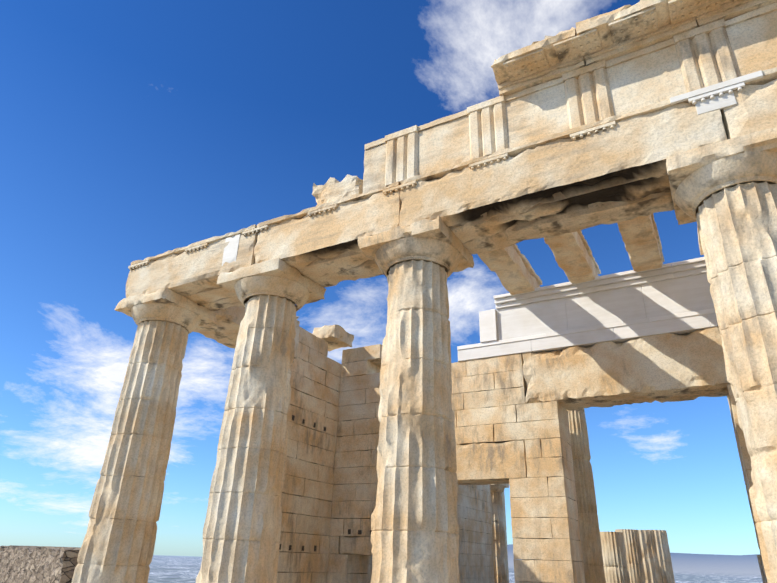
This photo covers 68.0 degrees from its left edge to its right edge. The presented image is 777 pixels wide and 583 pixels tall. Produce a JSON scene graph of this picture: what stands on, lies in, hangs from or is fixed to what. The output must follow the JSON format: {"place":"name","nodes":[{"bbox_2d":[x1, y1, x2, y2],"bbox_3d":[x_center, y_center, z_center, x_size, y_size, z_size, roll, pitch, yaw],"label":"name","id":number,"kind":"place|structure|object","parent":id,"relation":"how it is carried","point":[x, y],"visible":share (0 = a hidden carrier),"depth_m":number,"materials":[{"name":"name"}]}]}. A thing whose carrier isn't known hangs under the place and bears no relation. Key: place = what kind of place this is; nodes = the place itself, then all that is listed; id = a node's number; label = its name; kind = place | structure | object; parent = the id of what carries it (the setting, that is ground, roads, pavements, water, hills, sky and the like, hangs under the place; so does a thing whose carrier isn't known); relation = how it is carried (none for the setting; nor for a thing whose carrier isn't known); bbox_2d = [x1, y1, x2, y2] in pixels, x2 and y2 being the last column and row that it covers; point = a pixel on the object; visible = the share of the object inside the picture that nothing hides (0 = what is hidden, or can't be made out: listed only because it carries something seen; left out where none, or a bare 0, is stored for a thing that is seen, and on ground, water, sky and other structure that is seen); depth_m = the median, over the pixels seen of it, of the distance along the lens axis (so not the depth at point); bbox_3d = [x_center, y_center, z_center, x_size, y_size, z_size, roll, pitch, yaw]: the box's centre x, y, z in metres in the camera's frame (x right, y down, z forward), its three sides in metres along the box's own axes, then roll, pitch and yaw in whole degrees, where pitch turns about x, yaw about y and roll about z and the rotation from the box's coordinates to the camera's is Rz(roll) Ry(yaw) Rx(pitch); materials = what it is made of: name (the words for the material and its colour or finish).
{"place":"outdoors","nodes":[
{"label":"outdoors","id":0,"kind":"place"},
{"bbox_2d":[0,0,759,556],"label":"sky","id":1,"kind":"structure","parent":0,"point":[131,130],"materials":[{"name":"blue"}]},
{"bbox_2d":[148,544,762,582],"bbox_3d":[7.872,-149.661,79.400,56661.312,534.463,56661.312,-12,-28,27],"label":"sea","id":2,"kind":"structure","parent":0,"point":[699,568],"depth_m":5282.99,"materials":[{"name":"liquid"}]},
{"bbox_2d":[0,545,80,582],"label":"rubble wall","id":3,"kind":"structure","parent":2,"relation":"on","point":[35,564],"depth_m":23.75,"materials":[{"name":"grey stone"}]},
{"bbox_2d":[501,491,508,582],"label":"wing wall","id":4,"kind":"structure","parent":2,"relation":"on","point":[504,524],"depth_m":35.12,"materials":[{"name":"stone"}]},
{"bbox_2d":[757,555,765,582],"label":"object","id":5,"kind":"object","parent":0,"point":[761,568],"visible":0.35,"depth_m":18.44,"materials":[{"name":"stone"}]},
{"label":"stylobate floor","id":6,"kind":"structure","parent":0,"visible":0},
{"bbox_2d":[72,287,217,582],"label":"column","id":7,"kind":"structure","parent":6,"relation":"on","point":[118,544],"depth_m":12.71,"materials":[{"name":"stone"}]},
{"bbox_2d":[196,258,325,582],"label":"column","id":8,"kind":"structure","parent":6,"relation":"on","point":[242,531],"depth_m":11.17,"materials":[{"name":"stone"}]},
{"bbox_2d":[125,67,776,352],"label":"architrave","id":9,"kind":"object","parent":8,"relation":"on","point":[557,184],"visible":0.69,"depth_m":10.45,"materials":[{"name":"stone"}]},
{"bbox_2d":[222,234,240,265],"bbox_3d":[-3.549,-0.924,13.030,0.432,0.725,0.060,-12,-28,27],"label":"marble patch","id":10,"kind":"object","parent":9,"relation":"attached to","point":[230,251],"visible":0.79,"depth_m":13.01,"materials":[{"name":"stone"}]},
{"bbox_2d":[128,87,743,269],"bbox_3d":[2.593,-2.497,9.966,21.060,0.103,0.060,-12,-28,27],"label":"regulae with guttae","id":11,"kind":"object","parent":9,"relation":"attached to","point":[589,131],"visible":0.85,"depth_m":11.11,"materials":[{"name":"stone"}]},
{"bbox_2d":[312,2,776,205],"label":"metopes","id":12,"kind":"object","parent":9,"relation":"on","point":[644,77],"depth_m":10.13,"materials":[{"name":"stone"}]},
{"bbox_2d":[491,0,776,95],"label":"cornice","id":13,"kind":"structure","parent":12,"relation":"on","point":[641,24],"depth_m":9.75,"materials":[{"name":"stone"}]},
{"bbox_2d":[544,0,640,38],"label":"broken stone blocks","id":14,"kind":"structure","parent":13,"relation":"on","point":[612,12],"depth_m":10.08,"materials":[{"name":"stone"}]},
{"bbox_2d":[385,19,739,185],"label":"triglyphs","id":15,"kind":"object","parent":9,"relation":"on","point":[705,56],"visible":0.83,"depth_m":9.94,"materials":[{"name":"stone"}]},
{"bbox_2d":[670,70,762,114],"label":"restored patches","id":16,"kind":"object","parent":9,"relation":"attached to","point":[713,102],"visible":1,"depth_m":8.71,"materials":[{"name":"stone"}]},
{"bbox_2d":[277,326,493,582],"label":"wall","id":17,"kind":"structure","parent":6,"relation":"on","point":[307,494],"depth_m":17.87,"materials":[{"name":"stone"}]},
{"bbox_2d":[279,415,371,550],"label":"wall holes","id":18,"kind":"object","parent":17,"relation":"attached to","point":[349,530],"depth_m":17.16,"materials":[{"name":"brown"}]},
{"bbox_2d":[358,216,473,582],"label":"column","id":19,"kind":"structure","parent":6,"relation":"on","point":[415,531],"depth_m":9.56,"materials":[{"name":"stone"}]},
{"bbox_2d":[487,483,508,582],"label":"column","id":20,"kind":"structure","parent":6,"relation":"on","point":[498,539],"depth_m":30.76,"materials":[{"name":"stone"}]},
{"bbox_2d":[327,326,752,582],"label":"wall","id":21,"kind":"structure","parent":6,"relation":"on","point":[511,422],"depth_m":15.96,"materials":[{"name":"stone"}]},
{"bbox_2d":[295,316,379,364],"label":"wall top blocks","id":22,"kind":"structure","parent":21,"relation":"on","point":[336,336],"depth_m":19.40,"materials":[{"name":"stone"}]},
{"bbox_2d":[457,257,717,361],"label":"entablature","id":23,"kind":"structure","parent":21,"relation":"on","point":[671,298],"depth_m":16.23,"materials":[{"name":"white stone"}]},
{"bbox_2d":[478,214,704,294],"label":"ceiling beams","id":24,"kind":"structure","parent":21,"relation":"on","point":[511,268],"depth_m":15.44,"materials":[{"name":"stone"}]},
{"bbox_2d":[566,408,605,582],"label":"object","id":25,"kind":"object","parent":6,"relation":"on","point":[590,537],"visible":0.46,"depth_m":17.43,"materials":[{"name":"stone"}]},
{"bbox_2d":[600,532,629,582],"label":"column","id":26,"kind":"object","parent":6,"relation":"on","point":[614,556],"visible":0.83,"depth_m":20.36,"materials":[{"name":"stone"}]},
{"bbox_2d":[615,529,645,582],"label":"column","id":27,"kind":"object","parent":6,"relation":"on","point":[635,566],"visible":0.65,"depth_m":23.62,"materials":[{"name":"stone"}]},
{"bbox_2d":[638,530,661,582],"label":"column stump","id":28,"kind":"object","parent":6,"relation":"on","point":[651,565],"visible":0.46,"depth_m":26.95,"materials":[{"name":"stone"}]},
{"bbox_2d":[652,530,674,582],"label":"column stump","id":29,"kind":"object","parent":6,"relation":"on","point":[664,557],"visible":0.5,"depth_m":29.72,"materials":[{"name":"stone"}]},
{"bbox_2d":[666,128,776,582],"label":"column","id":30,"kind":"structure","parent":6,"relation":"on","point":[724,194],"depth_m":7.93,"materials":[{"name":"stone"}]},
{"bbox_2d":[727,396,767,582],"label":"door jamb","id":31,"kind":"object","parent":6,"relation":"on","point":[748,495],"visible":0.02,"depth_m":16.10,"materials":[{"name":"stone"}]}
]}

